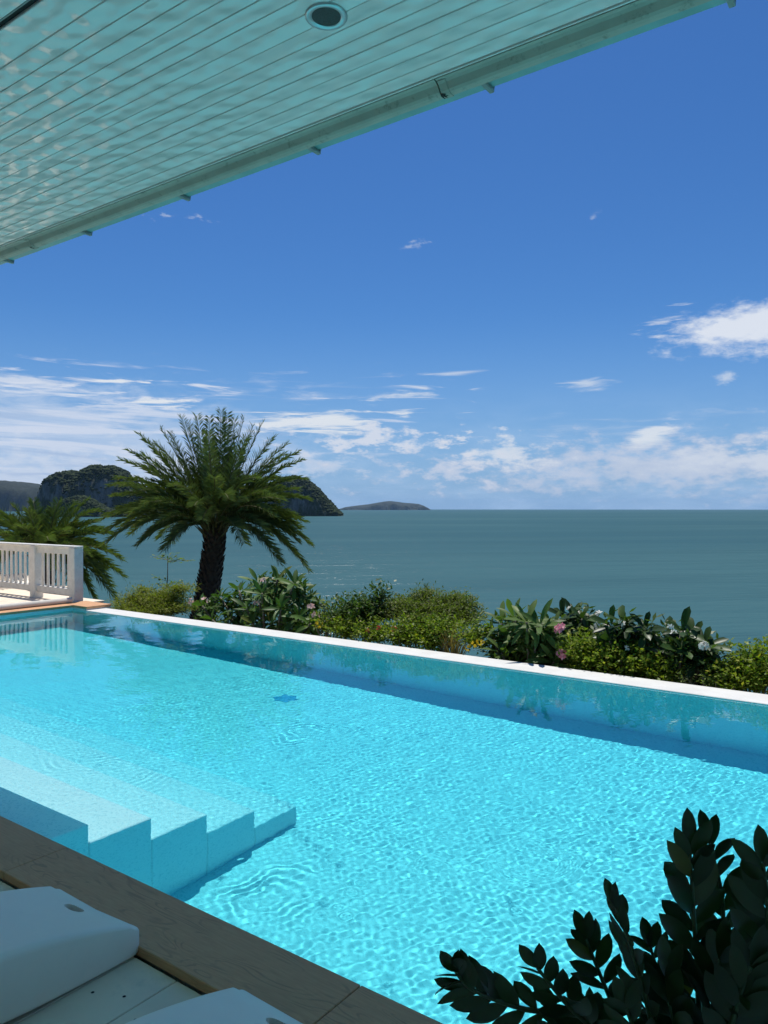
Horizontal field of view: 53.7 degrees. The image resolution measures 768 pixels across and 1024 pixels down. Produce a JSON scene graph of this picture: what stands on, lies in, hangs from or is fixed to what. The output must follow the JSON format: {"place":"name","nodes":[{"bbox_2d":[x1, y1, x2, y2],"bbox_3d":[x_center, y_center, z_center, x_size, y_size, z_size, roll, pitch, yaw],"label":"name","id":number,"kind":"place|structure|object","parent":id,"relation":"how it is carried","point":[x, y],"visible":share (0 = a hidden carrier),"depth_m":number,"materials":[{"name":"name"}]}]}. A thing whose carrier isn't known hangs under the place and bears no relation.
{"place":"outdoors","nodes":[
{"label":"outdoors","id":0,"kind":"place"},
{"bbox_2d":[0,480,40,510],"bbox_3d":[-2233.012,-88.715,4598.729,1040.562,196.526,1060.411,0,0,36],"label":"distant hill","id":1,"kind":"structure","parent":0,"point":[19,493],"depth_m":4270.98,"materials":[{"name":"grey stone"}]},
{"bbox_2d":[49,495,130,516],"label":"wooded foothill","id":2,"kind":"structure","parent":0,"point":[92,503],"depth_m":1298.65,"materials":[{"name":"green plant"}]},
{"bbox_2d":[26,464,167,514],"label":"karst hill","id":3,"kind":"structure","parent":0,"point":[91,480],"depth_m":1412.26,"materials":[{"name":"green plant"}]},
{"bbox_2d":[0,607,204,994],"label":"pool basin","id":4,"kind":"object","parent":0,"point":[176,979],"visible":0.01,"depth_m":2.83,"materials":[{"name":"paint"}]},
{"bbox_2d":[0,601,442,1023],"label":"pool coping","id":5,"kind":"object","parent":4,"relation":"on","point":[201,950],"visible":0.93,"depth_m":2.79,"materials":[{"name":"wood"}]},
{"bbox_2d":[0,597,72,609],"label":"pool cover roller","id":6,"kind":"object","parent":5,"relation":"on","point":[35,603],"visible":1,"depth_m":12.38,"materials":[{"name":"white plastic"}]},
{"bbox_2d":[0,609,767,1023],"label":"pool water","id":7,"kind":"structure","parent":4,"relation":"in","point":[388,825],"depth_m":4.60,"materials":[{"name":"blue liquid"}]},
{"bbox_2d":[263,475,343,515],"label":"headland hill","id":8,"kind":"structure","parent":0,"point":[322,504],"depth_m":1457.76,"materials":[{"name":"green plant"}]},
{"bbox_2d":[0,509,767,693],"bbox_3d":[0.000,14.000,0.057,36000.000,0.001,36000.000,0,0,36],"label":"sea","id":9,"kind":"structure","parent":0,"point":[709,568],"depth_m":209.99,"materials":[{"name":"teal liquid"}]},
{"bbox_2d":[0,0,767,509],"label":"sky","id":10,"kind":"structure","parent":0,"point":[547,289],"materials":[{"name":"blue"}]},
{"bbox_2d":[340,501,429,509],"bbox_3d":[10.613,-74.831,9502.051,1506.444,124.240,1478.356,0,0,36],"label":"island","id":11,"kind":"structure","parent":0,"point":[389,505],"depth_m":9031.27,"materials":[{"name":"grey stone"}]},
{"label":"ground","id":12,"kind":"structure","parent":0,"visible":0},
{"bbox_2d":[0,584,103,603],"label":"side deck","id":13,"kind":"structure","parent":12,"relation":"on","point":[9,595],"depth_m":14.14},
{"bbox_2d":[0,571,28,583],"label":"sun lounger","id":14,"kind":"object","parent":13,"relation":"on","point":[14,577],"visible":0.19,"depth_m":15.91,"materials":[{"name":"white plastic"}]},
{"bbox_2d":[0,542,82,601],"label":"balustrade","id":15,"kind":"object","parent":13,"relation":"on","point":[36,587],"visible":0.97,"depth_m":13.83,"materials":[{"name":"white paint"}]},
{"bbox_2d":[0,496,129,599],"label":"young palm","id":16,"kind":"object","parent":12,"relation":"on","point":[48,526],"visible":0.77,"depth_m":16.99,"materials":[{"name":"green plant"}]},
{"bbox_2d":[0,881,201,1023],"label":"deck","id":17,"kind":"structure","parent":12,"relation":"on","point":[129,990],"depth_m":2.54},
{"bbox_2d":[0,886,138,1023],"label":"sun lounger","id":18,"kind":"object","parent":17,"relation":"on","point":[55,943],"visible":1,"depth_m":2.58,"materials":[{"name":"white fabric"}]},
{"bbox_2d":[126,988,302,1023],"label":"sun lounger","id":19,"kind":"object","parent":17,"relation":"on","point":[231,1006],"visible":1,"depth_m":2.22,"materials":[{"name":"white fabric"}]},
{"bbox_2d":[434,808,767,1023],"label":"potted plant","id":20,"kind":"object","parent":17,"relation":"on","point":[723,973],"visible":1,"depth_m":1.27,"materials":[{"name":"plant"}]},
{"bbox_2d":[105,580,200,617],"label":"feathery shrub","id":21,"kind":"object","parent":12,"relation":"on","point":[161,602],"visible":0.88,"depth_m":12.82,"materials":[{"name":"green plant"}]},
{"bbox_2d":[151,553,194,587],"bbox_3d":[-3.852,1.567,13.481,1.306,1.715,0.441,0,0,36],"label":"sapling","id":22,"kind":"object","parent":12,"relation":"on","point":[167,566],"visible":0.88,"depth_m":13.46,"materials":[{"name":"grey plant"}]},
{"bbox_2d":[96,406,314,621],"bbox_3d":[-3.756,0.112,16.651,4.607,4.864,3.942,0,0,36],"label":"date palm","id":23,"kind":"object","parent":12,"relation":"on","point":[213,502],"visible":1,"depth_m":16.17,"materials":[{"name":"green plant"}]},
{"bbox_2d":[188,565,330,636],"bbox_3d":[-1.814,1.603,11.481,2.974,1.648,1.287,0,0,36],"label":"flowering shrub","id":24,"kind":"object","parent":12,"relation":"on","point":[283,597],"visible":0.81,"depth_m":11.17,"materials":[{"name":"green plant"}]},
{"bbox_2d":[305,597,349,637],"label":"arching shrub","id":25,"kind":"object","parent":12,"relation":"on","point":[318,624],"visible":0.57,"depth_m":10.36,"materials":[{"name":"green plant"}]},
{"bbox_2d":[319,578,395,642],"bbox_3d":[-0.362,1.643,10.416,1.091,1.497,0.908,0,0,36],"label":"climbing shrub","id":26,"kind":"object","parent":12,"relation":"on","point":[363,602],"visible":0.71,"depth_m":10.29,"materials":[{"name":"green plant"}]},
{"bbox_2d":[0,0,735,264],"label":"house","id":27,"kind":"structure","parent":12,"relation":"on","point":[113,111],"depth_m":3.78,"materials":[{"name":"paint"}]},
{"bbox_2d":[322,609,498,654],"bbox_3d":[0.258,1.783,9.595,2.598,1.175,0.799,0,0,36],"label":"hedge","id":28,"kind":"object","parent":12,"relation":"on","point":[410,633],"visible":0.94,"depth_m":9.38,"materials":[{"name":"green plant"}]},
{"bbox_2d":[359,579,490,651],"bbox_3d":[0.474,1.680,10.141,1.951,1.572,1.295,0,0,36],"label":"rounded bush","id":29,"kind":"object","parent":12,"relation":"on","point":[422,600],"visible":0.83,"depth_m":9.96,"materials":[{"name":"green plant"}]},
{"bbox_2d":[85,608,767,704],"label":"infinity edge wall","id":30,"kind":"structure","parent":12,"relation":"on","point":[727,694],"depth_m":8.25,"materials":[{"name":"paint"}]},
{"bbox_2d":[438,624,476,654],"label":"grass tuft","id":31,"kind":"object","parent":12,"relation":"on","point":[452,645],"visible":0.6,"depth_m":8.98,"materials":[{"name":"plant"}]},
{"bbox_2d":[477,598,579,669],"bbox_3d":[1.629,1.669,8.715,1.554,1.464,1.082,0,0,36],"label":"flowering shrub","id":32,"kind":"object","parent":12,"relation":"on","point":[522,636],"visible":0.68,"depth_m":8.45,"materials":[{"name":"green plant"}]},
{"bbox_2d":[548,597,607,670],"bbox_3d":[2.309,1.736,8.884,0.935,1.471,0.929,0,0,36],"label":"glossy shrub","id":33,"kind":"object","parent":12,"relation":"on","point":[576,616],"visible":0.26,"depth_m":8.77,"materials":[{"name":"green plant"}]},
{"bbox_2d":[552,626,688,683],"bbox_3d":[2.467,1.805,7.953,1.462,1.137,0.817,0,0,36],"label":"lime hedge","id":34,"kind":"object","parent":12,"relation":"on","point":[581,652],"visible":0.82,"depth_m":7.81,"materials":[{"name":"green plant"}]},
{"bbox_2d":[589,605,741,687],"bbox_3d":[2.922,1.703,7.944,1.585,1.518,1.039,0,0,36],"label":"glossy shrub","id":35,"kind":"object","parent":12,"relation":"on","point":[690,642],"visible":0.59,"depth_m":7.66,"materials":[{"name":"green plant"}]},
{"bbox_2d":[668,663,727,688],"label":"twiggy ground plant","id":36,"kind":"object","parent":12,"relation":"on","point":[703,680],"visible":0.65,"depth_m":7.34,"materials":[{"name":"green plant"}]},
{"bbox_2d":[700,634,767,694],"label":"lime bush","id":37,"kind":"object","parent":12,"relation":"on","point":[745,670],"visible":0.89,"depth_m":7.22,"materials":[{"name":"green plant"}]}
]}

